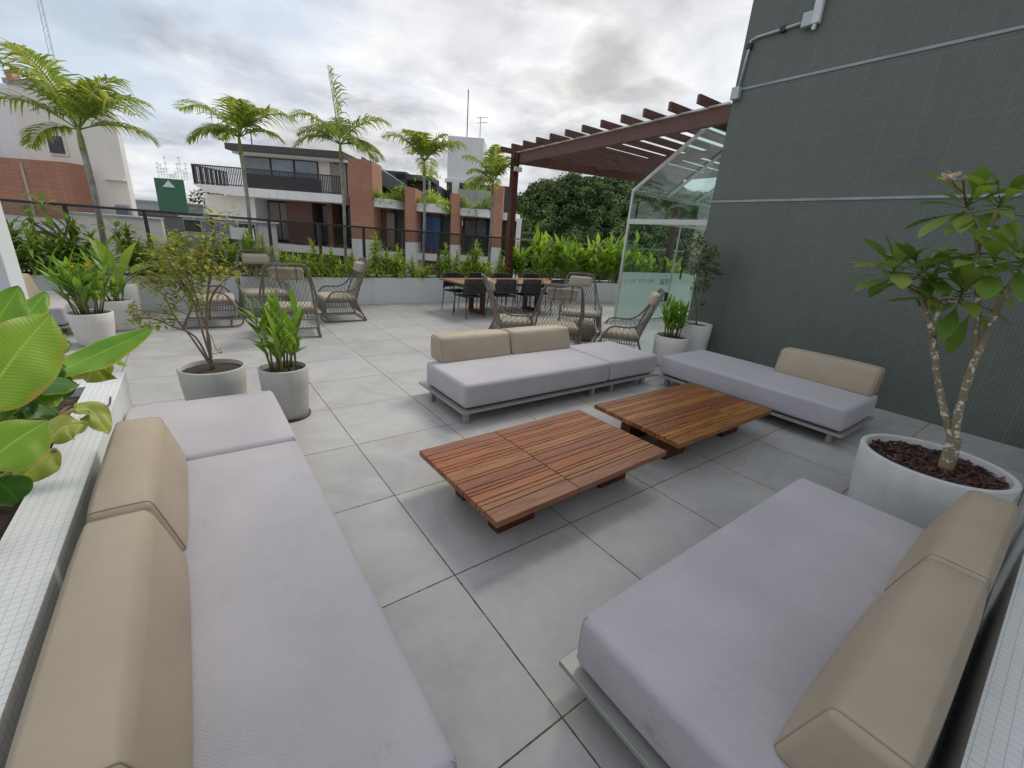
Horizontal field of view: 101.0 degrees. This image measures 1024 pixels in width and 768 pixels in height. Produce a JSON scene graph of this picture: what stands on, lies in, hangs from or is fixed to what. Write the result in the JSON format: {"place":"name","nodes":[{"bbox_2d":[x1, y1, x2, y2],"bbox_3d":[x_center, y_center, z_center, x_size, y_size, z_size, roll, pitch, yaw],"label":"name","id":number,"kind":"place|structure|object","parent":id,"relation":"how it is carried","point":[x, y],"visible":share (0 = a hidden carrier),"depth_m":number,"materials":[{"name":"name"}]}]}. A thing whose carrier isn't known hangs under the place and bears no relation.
{"place":"outdoors","nodes":[
{"label":"outdoors","id":0,"kind":"place"},
{"bbox_2d":[0,202,28,299],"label":"white wall","id":1,"kind":"structure","parent":0,"point":[10,274],"depth_m":3.68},
{"bbox_2d":[0,70,137,270],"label":"apartment building","id":2,"kind":"structure","parent":0,"point":[55,171],"depth_m":23.75,"materials":[{"name":"paint"}]},
{"bbox_2d":[46,134,68,155],"bbox_3d":[-25.658,-13.477,23.773,1.040,1.100,0.140,4,19,0],"label":"window","id":3,"kind":"structure","parent":2,"relation":"in","point":[59,148],"depth_m":23.76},
{"bbox_2d":[135,199,205,213],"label":"building","id":4,"kind":"structure","parent":0,"point":[147,204],"depth_m":75.35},
{"bbox_2d":[137,211,204,258],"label":"building","id":5,"kind":"structure","parent":0,"point":[172,222],"depth_m":45.69,"materials":[{"name":"paint"}]},
{"bbox_2d":[154,157,188,212],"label":"green building","id":6,"kind":"structure","parent":0,"point":[171,194],"depth_m":65.33,"materials":[{"name":"paint"}]},
{"bbox_2d":[190,89,522,277],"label":"apartment building","id":7,"kind":"structure","parent":0,"point":[295,184],"depth_m":30.17,"materials":[{"name":"paint"}]},
{"bbox_2d":[244,156,271,183],"bbox_3d":[-18.405,-15.230,30.693,1.920,2.290,0.140,4,19,0],"label":"window","id":8,"kind":"structure","parent":7,"relation":"in","point":[264,163],"depth_m":30.41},
{"bbox_2d":[268,201,282,239],"bbox_3d":[-17.205,-11.878,30.753,0.800,2.600,0.140,4,19,0],"label":"window","id":9,"kind":"structure","parent":7,"relation":"in","point":[274,207],"depth_m":30.57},
{"bbox_2d":[271,158,294,177],"bbox_3d":[-16.585,-15.092,30.693,1.670,2.290,0.140,4,19,0],"label":"window","id":10,"kind":"structure","parent":7,"relation":"in","point":[277,164],"depth_m":30.41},
{"bbox_2d":[279,202,288,240],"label":"window","id":11,"kind":"structure","parent":7,"relation":"in","point":[282,204],"depth_m":30.64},
{"bbox_2d":[294,160,318,179],"bbox_3d":[-14.890,-14.964,30.694,1.670,2.290,0.140,4,19,0],"label":"window","id":12,"kind":"structure","parent":7,"relation":"in","point":[301,166],"depth_m":30.41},
{"bbox_2d":[318,205,328,243],"bbox_3d":[-13.441,-11.593,30.753,1.150,2.600,0.140,4,19,0],"label":"window","id":13,"kind":"structure","parent":7,"relation":"in","point":[322,208],"depth_m":30.60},
{"bbox_2d":[330,163,347,195],"bbox_3d":[-12.571,-14.788,30.694,1.220,2.290,0.140,4,19,0],"label":"window","id":14,"kind":"structure","parent":7,"relation":"in","point":[334,167],"depth_m":30.49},
{"bbox_2d":[342,207,351,244],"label":"window","id":15,"kind":"structure","parent":7,"relation":"in","point":[348,217],"depth_m":30.62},
{"bbox_2d":[387,213,395,247],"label":"window","id":16,"kind":"structure","parent":7,"relation":"in","point":[391,217],"depth_m":30.20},
{"bbox_2d":[432,217,440,250],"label":"window","id":17,"kind":"structure","parent":7,"relation":"in","point":[436,221],"depth_m":31.68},
{"bbox_2d":[464,220,476,251],"bbox_3d":[-3.329,-11.700,33.447,0.948,2.400,0.160,4,19,0],"label":"window","id":18,"kind":"structure","parent":7,"relation":"in","point":[469,225],"depth_m":33.28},
{"bbox_2d":[476,221,486,252],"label":"window","id":19,"kind":"structure","parent":7,"relation":"in","point":[481,226],"depth_m":33.28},
{"bbox_2d":[0,0,752,223],"label":"sky","id":20,"kind":"structure","parent":0,"point":[534,68],"materials":[{"name":"white"}]},
{"bbox_2d":[62,300,1023,767],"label":"terrace floor","id":21,"kind":"structure","parent":0,"point":[484,618],"depth_m":2.75,"materials":[{"name":"tile"}]},
{"bbox_2d":[40,291,89,332],"bbox_3d":[-6.568,-0.986,5.803,0.890,0.390,1.620,-10,23,-35],"label":"daybed sofa","id":22,"kind":"object","parent":21,"relation":"on","point":[60,307],"visible":0.23,"depth_m":5.50,"materials":[{"name":"white fabric"}]},
{"bbox_2d":[22,273,39,297],"bbox_3d":[-6.404,-1.215,5.446,0.302,0.360,0.890,-10,23,-35],"label":"bolster cushion","id":23,"kind":"object","parent":22,"relation":"on","point":[32,289],"visible":0.18,"depth_m":5.60,"materials":[{"name":"fabric"}]},
{"bbox_2d":[0,372,133,767],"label":"planter wall","id":24,"kind":"structure","parent":21,"relation":"on","point":[42,522],"depth_m":1.45,"materials":[{"name":"white tile"}]},
{"bbox_2d":[0,285,79,421],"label":"banana plant","id":25,"kind":"object","parent":24,"relation":"on","point":[36,383],"visible":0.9,"depth_m":1.50,"materials":[{"name":"plant"}]},
{"bbox_2d":[0,401,112,505],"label":"banana plant","id":26,"kind":"object","parent":24,"relation":"on","point":[29,456],"visible":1,"depth_m":1.20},
{"bbox_2d":[26,291,153,382],"bbox_3d":[-2.392,-0.111,2.235,0.713,0.756,0.451,6,19,4],"label":"banana plant","id":27,"kind":"object","parent":24,"relation":"on","point":[95,362],"visible":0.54,"depth_m":2.20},
{"bbox_2d":[31,241,115,345],"bbox_3d":[-5.140,-1.065,5.044,0.743,1.222,0.790,-10,23,-35],"label":"potted plant","id":28,"kind":"object","parent":21,"relation":"on","point":[88,326],"visible":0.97,"depth_m":5.05,"materials":[{"name":"green plant"}]},
{"bbox_2d":[98,271,135,330],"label":"potted plant","id":29,"kind":"object","parent":21,"relation":"on","point":[116,304],"visible":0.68,"depth_m":5.86,"materials":[{"name":"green plant"}]},
{"bbox_2d":[70,236,165,317],"bbox_3d":[-5.967,-1.655,6.583,1.054,1.218,1.027,7,19,7],"label":"potted plant","id":30,"kind":"object","parent":21,"relation":"on","point":[131,291],"visible":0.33,"depth_m":6.34,"materials":[{"name":"green plant"}]},
{"bbox_2d":[122,200,246,400],"bbox_3d":[-2.586,-0.587,3.435,0.834,1.733,0.591,-4,21,-23],"label":"potted shrub","id":31,"kind":"object","parent":21,"relation":"on","point":[207,377],"visible":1,"depth_m":3.42,"materials":[{"name":"green plant"}]},
{"bbox_2d":[160,251,243,328],"bbox_3d":[-4.783,-1.484,6.567,0.930,1.080,0.817,-8,22,-31],"label":"lounge chair","id":32,"kind":"object","parent":21,"relation":"on","point":[225,299],"visible":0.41,"depth_m":6.49,"materials":[{"name":"wicker"}]},
{"bbox_2d":[124,391,295,460],"bbox_3d":[-1.955,0.413,2.758,0.899,0.390,0.979,-10,23,-35],"label":"square ottoman","id":33,"kind":"object","parent":21,"relation":"on","point":[205,427],"visible":0.48,"depth_m":2.68,"materials":[{"name":"grey fabric"}]},
{"bbox_2d":[235,250,290,316],"bbox_3d":[-4.497,-1.818,7.602,0.817,1.080,0.930,-12,25,-39],"label":"lounge chair","id":34,"kind":"object","parent":21,"relation":"on","point":[256,259],"visible":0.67,"depth_m":7.59,"materials":[{"name":"beige fabric"}]},
{"bbox_2d":[22,271,507,310],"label":"planter wall","id":35,"kind":"structure","parent":21,"relation":"on","point":[388,289],"depth_m":8.93,"materials":[{"name":"grey concrete"}]},
{"bbox_2d":[5,218,86,280],"bbox_3d":[-7.398,-2.079,6.344,1.391,1.142,1.099,3,19,-4],"label":"dracaena bush","id":36,"kind":"object","parent":35,"relation":"in","point":[33,242],"visible":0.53,"depth_m":6.31,"materials":[{"name":"green plant"}]},
{"bbox_2d":[12,217,106,274],"bbox_3d":[-7.146,-2.127,6.689,1.242,1.020,0.981,5,19,3],"label":"dracaena bush","id":37,"kind":"object","parent":35,"relation":"in","point":[83,247],"visible":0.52,"depth_m":6.65,"materials":[{"name":"green plant"}]},
{"bbox_2d":[5,191,140,257],"bbox_3d":[-6.843,-2.431,6.642,1.579,1.068,0.794,-10,23,-35],"label":"shrub","id":38,"kind":"object","parent":35,"relation":"in","point":[48,218],"visible":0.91,"depth_m":6.43,"materials":[{"name":"green plant"}]},
{"bbox_2d":[0,37,160,271],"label":"palm tree","id":39,"kind":"object","parent":35,"relation":"on","point":[76,106],"visible":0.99,"depth_m":6.51,"materials":[{"name":"green plant"}]},
{"bbox_2d":[104,220,171,284],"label":"dracaena bush","id":40,"kind":"object","parent":35,"relation":"in","point":[122,245],"visible":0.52,"depth_m":7.04,"materials":[{"name":"green plant"}]},
{"bbox_2d":[150,228,217,277],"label":"dracaena bush","id":41,"kind":"object","parent":35,"relation":"in","point":[181,253],"visible":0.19,"depth_m":7.43,"materials":[{"name":"green plant"}]},
{"bbox_2d":[196,236,241,275],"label":"dracaena bush","id":42,"kind":"object","parent":35,"relation":"in","point":[229,259],"visible":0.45,"depth_m":7.85,"materials":[{"name":"green plant"}]},
{"bbox_2d":[172,94,296,252],"bbox_3d":[-5.193,-3.675,8.116,2.133,3.079,1.438,11,20,19],"label":"palm tree","id":43,"kind":"object","parent":35,"relation":"on","point":[241,115],"visible":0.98,"depth_m":7.70,"materials":[{"name":"green plant"}]},
{"bbox_2d":[219,223,273,280],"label":"dracaena bush","id":44,"kind":"object","parent":35,"relation":"in","point":[251,243],"visible":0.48,"depth_m":8.02,"materials":[{"name":"green plant"}]},
{"bbox_2d":[0,198,505,277],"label":"guard rail","id":45,"kind":"object","parent":35,"relation":"on","point":[143,211],"visible":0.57,"depth_m":8.38,"materials":[{"name":"metal"}]},
{"bbox_2d":[274,239,330,280],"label":"dracaena bush","id":46,"kind":"object","parent":35,"relation":"in","point":[308,257],"visible":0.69,"depth_m":8.66,"materials":[{"name":"green plant"}]},
{"bbox_2d":[306,246,351,278],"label":"dracaena bush","id":47,"kind":"object","parent":35,"relation":"in","point":[333,266],"visible":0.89,"depth_m":8.95,"materials":[{"name":"green plant"}]},
{"bbox_2d":[287,65,391,274],"bbox_3d":[-3.640,-4.384,9.016,1.922,4.052,1.716,-10,23,-35],"label":"palm tree","id":48,"kind":"object","parent":35,"relation":"on","point":[336,127],"visible":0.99,"depth_m":8.66,"materials":[{"name":"green plant"}]},
{"bbox_2d":[342,248,377,282],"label":"dracaena bush","id":49,"kind":"object","parent":35,"relation":"in","point":[351,260],"visible":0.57,"depth_m":9.26,"materials":[{"name":"green plant"}]},
{"bbox_2d":[365,231,396,277],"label":"dracaena bush","id":50,"kind":"object","parent":35,"relation":"in","point":[380,270],"visible":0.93,"depth_m":9.47,"materials":[{"name":"green plant"}]},
{"bbox_2d":[387,244,408,278],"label":"dracaena bush","id":51,"kind":"object","parent":35,"relation":"in","point":[398,271],"visible":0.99,"depth_m":9.69,"materials":[{"name":"green plant"}]},
{"bbox_2d":[403,254,434,280],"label":"dracaena bush","id":52,"kind":"object","parent":35,"relation":"in","point":[413,271],"visible":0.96,"depth_m":10.06,"materials":[{"name":"green plant"}]},
{"bbox_2d":[381,128,468,274],"bbox_3d":[-2.134,-4.305,10.302,1.805,3.282,1.578,19,24,36],"label":"palm tree","id":53,"kind":"object","parent":35,"relation":"on","point":[423,145],"visible":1,"depth_m":9.86,"materials":[{"name":"green plant"}]},
{"bbox_2d":[432,242,458,275],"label":"dracaena bush","id":54,"kind":"object","parent":35,"relation":"on","point":[447,263],"visible":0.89,"depth_m":10.47,"materials":[{"name":"green plant"}]},
{"bbox_2d":[436,248,475,277],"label":"dracaena bush","id":55,"kind":"object","parent":35,"relation":"in","point":[455,268],"visible":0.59,"depth_m":10.59,"materials":[{"name":"green plant"}]},
{"bbox_2d":[461,239,485,275],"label":"dracaena bush","id":56,"kind":"object","parent":35,"relation":"on","point":[476,257],"visible":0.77,"depth_m":10.91,"materials":[{"name":"green plant"}]},
{"bbox_2d":[461,144,520,265],"bbox_3d":[-0.582,-4.622,11.442,1.608,3.363,1.559,-10,23,-35],"label":"palm tree","id":57,"kind":"object","parent":35,"relation":"in","point":[495,165],"visible":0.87,"depth_m":10.98,"materials":[{"name":"green plant"}]},
{"bbox_2d":[478,251,508,277],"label":"dracaena bush","id":58,"kind":"object","parent":35,"relation":"in","point":[498,269],"visible":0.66,"depth_m":11.25,"materials":[{"name":"green plant"}]},
{"bbox_2d":[235,284,310,422],"bbox_3d":[-1.908,-0.272,3.587,0.570,1.149,0.513,9,20,14],"label":"potted plant","id":59,"kind":"object","parent":21,"relation":"on","point":[285,382],"visible":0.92,"depth_m":3.51,"materials":[{"name":"green plant"}]},
{"bbox_2d":[258,263,321,338],"bbox_3d":[-3.334,-1.285,6.309,0.817,1.080,0.930,-6,21,-27],"label":"lounge chair","id":60,"kind":"object","parent":21,"relation":"on","point":[280,273],"visible":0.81,"depth_m":5.97,"materials":[{"name":"wicker"}]},
{"bbox_2d":[183,440,456,767],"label":"daybed sofa","id":61,"kind":"object","parent":21,"relation":"on","point":[300,659],"visible":0.57,"depth_m":1.32,"materials":[{"name":"grey fabric"}]},
{"bbox_2d":[5,510,192,767],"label":"bolster cushion","id":62,"kind":"object","parent":61,"relation":"on","point":[110,685],"visible":1,"depth_m":1.00,"materials":[{"name":"fabric"}]},
{"bbox_2d":[86,417,188,550],"bbox_3d":[-1.601,0.422,1.846,0.268,0.300,0.885,-10,23,-35],"label":"bolster cushion","id":63,"kind":"object","parent":61,"relation":"on","point":[143,465],"visible":0.83,"depth_m":1.70,"materials":[{"name":"fabric"}]},
{"bbox_2d":[313,258,367,321],"bbox_3d":[-3.111,-1.747,7.700,0.930,1.080,0.817,-9,23,-33],"label":"lounge chair","id":64,"kind":"object","parent":21,"relation":"on","point":[336,296],"visible":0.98,"depth_m":7.58,"materials":[{"name":"wicker"}]},
{"bbox_2d":[441,272,471,312],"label":"dining chair","id":65,"kind":"object","parent":21,"relation":"on","point":[451,275],"visible":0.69,"depth_m":9.48,"materials":[{"name":"metal"}]},
{"bbox_2d":[452,279,484,317],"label":"dining chair","id":66,"kind":"object","parent":21,"relation":"on","point":[474,291],"visible":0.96,"depth_m":8.51,"materials":[{"name":"metal"}]},
{"bbox_2d":[486,279,518,313],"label":"dining chair","id":67,"kind":"object","parent":21,"relation":"on","point":[505,290],"visible":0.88,"depth_m":8.96,"materials":[{"name":"metal"}]},
{"bbox_2d":[439,278,568,314],"bbox_3d":[-0.131,-2.045,9.818,2.950,0.700,1.060,-10,24,-36],"label":"dining table","id":68,"kind":"object","parent":21,"relation":"on","point":[461,281],"visible":0.49,"depth_m":9.52,"materials":[{"name":"brown wood"}]},
{"bbox_2d":[481,273,532,329],"bbox_3d":[-0.052,-1.165,6.685,0.930,1.080,0.817,1,19,-11],"label":"lounge chair","id":69,"kind":"object","parent":21,"relation":"on","point":[505,320],"visible":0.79,"depth_m":6.44,"materials":[{"name":"wicker"}]},
{"bbox_2d":[419,348,609,423],"bbox_3d":[0.079,-0.073,4.615,1.935,0.390,0.937,-10,23,-35],"label":"daybed sofa","id":70,"kind":"object","parent":21,"relation":"on","point":[465,388],"visible":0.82,"depth_m":4.21,"materials":[{"name":"white fabric"}]},
{"bbox_2d":[431,329,510,362],"bbox_3d":[-0.427,-0.419,4.564,0.895,0.288,0.286,-10,23,-35],"label":"bolster cushion","id":71,"kind":"object","parent":70,"relation":"on","point":[446,347],"visible":0.98,"depth_m":4.43,"materials":[{"name":"fabric"}]},
{"bbox_2d":[503,325,569,353],"bbox_3d":[0.305,-0.543,5.086,0.910,0.288,0.286,-10,23,-35],"label":"bolster cushion","id":72,"kind":"object","parent":70,"relation":"on","point":[529,339],"visible":0.82,"depth_m":4.96,"materials":[{"name":"fabric"}]},
{"bbox_2d":[511,279,543,312],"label":"dining chair","id":73,"kind":"object","parent":21,"relation":"on","point":[531,287],"visible":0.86,"depth_m":9.38,"materials":[{"name":"metal"}]},
{"bbox_2d":[420,409,666,533],"bbox_3d":[0.240,0.584,2.929,1.495,0.270,0.870,-10,24,-37],"label":"coffee table","id":74,"kind":"object","parent":21,"relation":"on","point":[502,480],"visible":1,"depth_m":2.73,"materials":[{"name":"wood"}]},
{"bbox_2d":[529,283,584,345],"bbox_3d":[0.679,-0.998,6.361,0.817,1.080,0.930,4,19,-1],"label":"lounge chair","id":75,"kind":"object","parent":21,"relation":"on","point":[562,294],"visible":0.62,"depth_m":6.00,"materials":[{"name":"wicker"}]},
{"bbox_2d":[508,277,617,301],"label":"planter wall","id":76,"kind":"structure","parent":21,"relation":"on","point":[606,291],"depth_m":12.64,"materials":[{"name":"white concrete"}]},
{"bbox_2d":[498,243,533,277],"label":"ginger plant","id":77,"kind":"object","parent":76,"relation":"on","point":[519,262],"visible":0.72,"depth_m":11.62,"materials":[{"name":"green plant"}]},
{"bbox_2d":[527,224,564,279],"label":"ginger plant","id":78,"kind":"object","parent":76,"relation":"on","point":[542,258],"visible":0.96,"depth_m":11.84,"materials":[{"name":"green plant"}]},
{"bbox_2d":[555,234,595,280],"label":"ginger plant","id":79,"kind":"object","parent":76,"relation":"on","point":[565,258],"visible":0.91,"depth_m":12.10,"materials":[{"name":"green plant"}]},
{"bbox_2d":[572,233,617,282],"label":"ginger plant","id":80,"kind":"object","parent":76,"relation":"on","point":[601,267],"visible":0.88,"depth_m":12.46,"materials":[{"name":"green plant"}]},
{"bbox_2d":[514,238,683,282],"bbox_3d":[2.755,-3.711,13.072,6.529,1.140,0.129,-4,21,-24],"label":"guard rail","id":81,"kind":"object","parent":76,"relation":"on","point":[583,244],"visible":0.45,"depth_m":13.22,"materials":[{"name":"metal"}]},
{"bbox_2d":[598,228,644,282],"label":"ginger plant","id":82,"kind":"object","parent":76,"relation":"on","point":[615,261],"visible":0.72,"depth_m":12.81,"materials":[{"name":"green plant"}]},
{"bbox_2d":[624,240,660,272],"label":"ginger plant","id":83,"kind":"object","parent":76,"relation":"on","point":[646,264],"visible":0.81,"depth_m":13.19,"materials":[{"name":"green plant"}]},
{"bbox_2d":[654,249,686,272],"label":"ginger plant","id":84,"kind":"object","parent":76,"relation":"on","point":[677,267],"visible":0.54,"depth_m":13.51,"materials":[{"name":"green plant"}]},
{"bbox_2d":[558,272,602,336],"bbox_3d":[1.295,-1.544,8.081,0.817,1.080,0.930,5,19,2],"label":"lounge chair","id":85,"kind":"object","parent":21,"relation":"on","point":[586,281],"visible":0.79,"depth_m":8.21,"materials":[{"name":"wicker"}]},
{"bbox_2d":[569,319,595,340],"bbox_3d":[1.253,-0.963,7.543,0.477,0.336,0.477,-10,23,-35],"label":"wicker pouf","id":86,"kind":"object","parent":21,"relation":"on","point":[588,329],"visible":0.62,"depth_m":7.37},
{"bbox_2d":[569,341,656,391],"bbox_3d":[1.223,-0.262,5.417,0.886,0.390,0.902,-10,23,-35],"label":"square ottoman","id":87,"kind":"object","parent":21,"relation":"on","point":[627,363],"visible":0.62,"depth_m":5.13,"materials":[{"name":"grey fabric"}]},
{"bbox_2d":[500,94,731,276],"bbox_3d":[3.493,-3.628,10.462,6.140,3.785,6.078,-10,23,-35],"label":"pergola","id":88,"kind":"object","parent":21,"relation":"on","point":[582,153],"visible":0.66,"depth_m":9.58,"materials":[{"name":"brown wood"}]},
{"bbox_2d":[593,288,665,349],"bbox_3d":[1.751,-0.933,6.409,0.930,1.080,0.817,8,19,10],"label":"lounge chair","id":89,"kind":"object","parent":21,"relation":"on","point":[615,332],"visible":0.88,"depth_m":6.17,"materials":[{"name":"wicker"}]},
{"bbox_2d":[613,103,731,319],"bbox_3d":[5.183,-3.582,9.488,4.747,4.574,2.628,-10,23,-35],"label":"glass entrance","id":90,"kind":"object","parent":21,"relation":"on","point":[635,290],"visible":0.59,"depth_m":9.94,"materials":[{"name":"glass"}]},
{"bbox_2d":[653,294,692,366],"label":"potted plant","id":91,"kind":"object","parent":21,"relation":"on","point":[671,342],"visible":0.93,"depth_m":6.06,"materials":[{"name":"green plant"}]},
{"bbox_2d":[594,382,771,459],"bbox_3d":[1.589,0.341,3.930,1.495,0.270,0.870,-9,23,-35],"label":"coffee table","id":92,"kind":"object","parent":21,"relation":"on","point":[676,420],"visible":0.98,"depth_m":3.75,"materials":[{"name":"wood"}]},
{"bbox_2d":[678,230,724,351],"bbox_3d":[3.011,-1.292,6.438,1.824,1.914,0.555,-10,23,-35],"label":"potted shrub","id":93,"kind":"object","parent":21,"relation":"on","point":[698,333],"visible":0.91,"depth_m":6.25,"materials":[{"name":"green plant"}]},
{"bbox_2d":[656,350,877,443],"bbox_3d":[2.804,0.052,4.853,0.954,0.390,2.009,-10,23,-35],"label":"daybed sofa","id":94,"kind":"object","parent":21,"relation":"on","point":[831,412],"visible":0.93,"depth_m":4.38,"materials":[{"name":"grey fabric"}]},
{"bbox_2d":[774,347,884,395],"bbox_3d":[3.413,-0.151,4.591,0.266,0.315,0.940,-10,23,-35],"label":"bolster cushion","id":95,"kind":"object","parent":94,"relation":"on","point":[861,378],"visible":0.97,"depth_m":4.47,"materials":[{"name":"fabric"}]},
{"bbox_2d":[559,478,995,767],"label":"daybed sofa","id":96,"kind":"object","parent":21,"relation":"on","point":[717,648],"visible":0.62,"depth_m":1.49,"materials":[{"name":"grey fabric"}]},
{"bbox_2d":[774,560,987,767],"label":"bolster cushion","id":97,"kind":"object","parent":96,"relation":"on","point":[881,690],"visible":1,"depth_m":1.09,"materials":[{"name":"fabric"}]},
{"bbox_2d":[884,490,1018,598],"bbox_3d":[1.909,0.703,1.811,0.890,0.295,0.256,-10,23,-35],"label":"bolster cushion","id":98,"kind":"object","parent":96,"relation":"on","point":[970,533],"visible":0.73,"depth_m":1.68,"materials":[{"name":"fabric"}]},
{"bbox_2d":[847,166,1023,528],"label":"potted frangipani","id":99,"kind":"object","parent":21,"relation":"on","point":[922,484],"visible":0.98,"depth_m":2.51,"materials":[{"name":"plant"}]},
{"bbox_2d":[929,505,1023,767],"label":"planter wall","id":100,"kind":"structure","parent":21,"relation":"on","point":[983,727],"depth_m":1.30,"materials":[{"name":"white tile"}]},
{"bbox_2d":[516,187,703,279],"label":"hill","id":101,"kind":"structure","parent":0,"point":[580,220],"depth_m":136.64,"materials":[{"name":"plant"}]},
{"bbox_2d":[461,171,713,280],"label":"hill forest","id":102,"kind":"object","parent":101,"relation":"on","point":[606,189],"visible":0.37,"depth_m":138.15,"materials":[{"name":"green plant"}]},
{"bbox_2d":[687,0,1023,448],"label":"tower wall","id":103,"kind":"structure","parent":0,"point":[848,120],"depth_m":4.91,"materials":[{"name":"paint"}]},
{"bbox_2d":[730,10,813,100],"bbox_3d":[3.345,-4.212,5.479,0.090,0.779,0.837,-10,23,-35],"label":"conduit pipe","id":104,"kind":"object","parent":103,"relation":"attached to","point":[805,23],"visible":0.96,"depth_m":5.51,"materials":[{"name":"metal"}]},
{"bbox_2d":[811,0,825,29],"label":"wall light","id":105,"kind":"object","parent":103,"relation":"attached to","point":[817,12],"visible":1,"depth_m":5.00,"materials":[{"name":"white plastic"}]},
{"label":"street ground","id":106,"kind":"structure","parent":0,"visible":0},
{"bbox_2d":[69,212,167,272],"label":"building","id":107,"kind":"structure","parent":106,"relation":"on","point":[156,227],"depth_m":21.09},
{"bbox_2d":[178,215,279,272],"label":"office building","id":108,"kind":"structure","parent":106,"relation":"on","point":[191,226],"depth_m":22.24,"materials":[{"name":"paint"}]},
{"bbox_2d":[183,218,202,233],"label":"window","id":109,"kind":"structure","parent":108,"relation":"in","point":[190,225],"depth_m":22.17,"materials":[{"name":"glass"}]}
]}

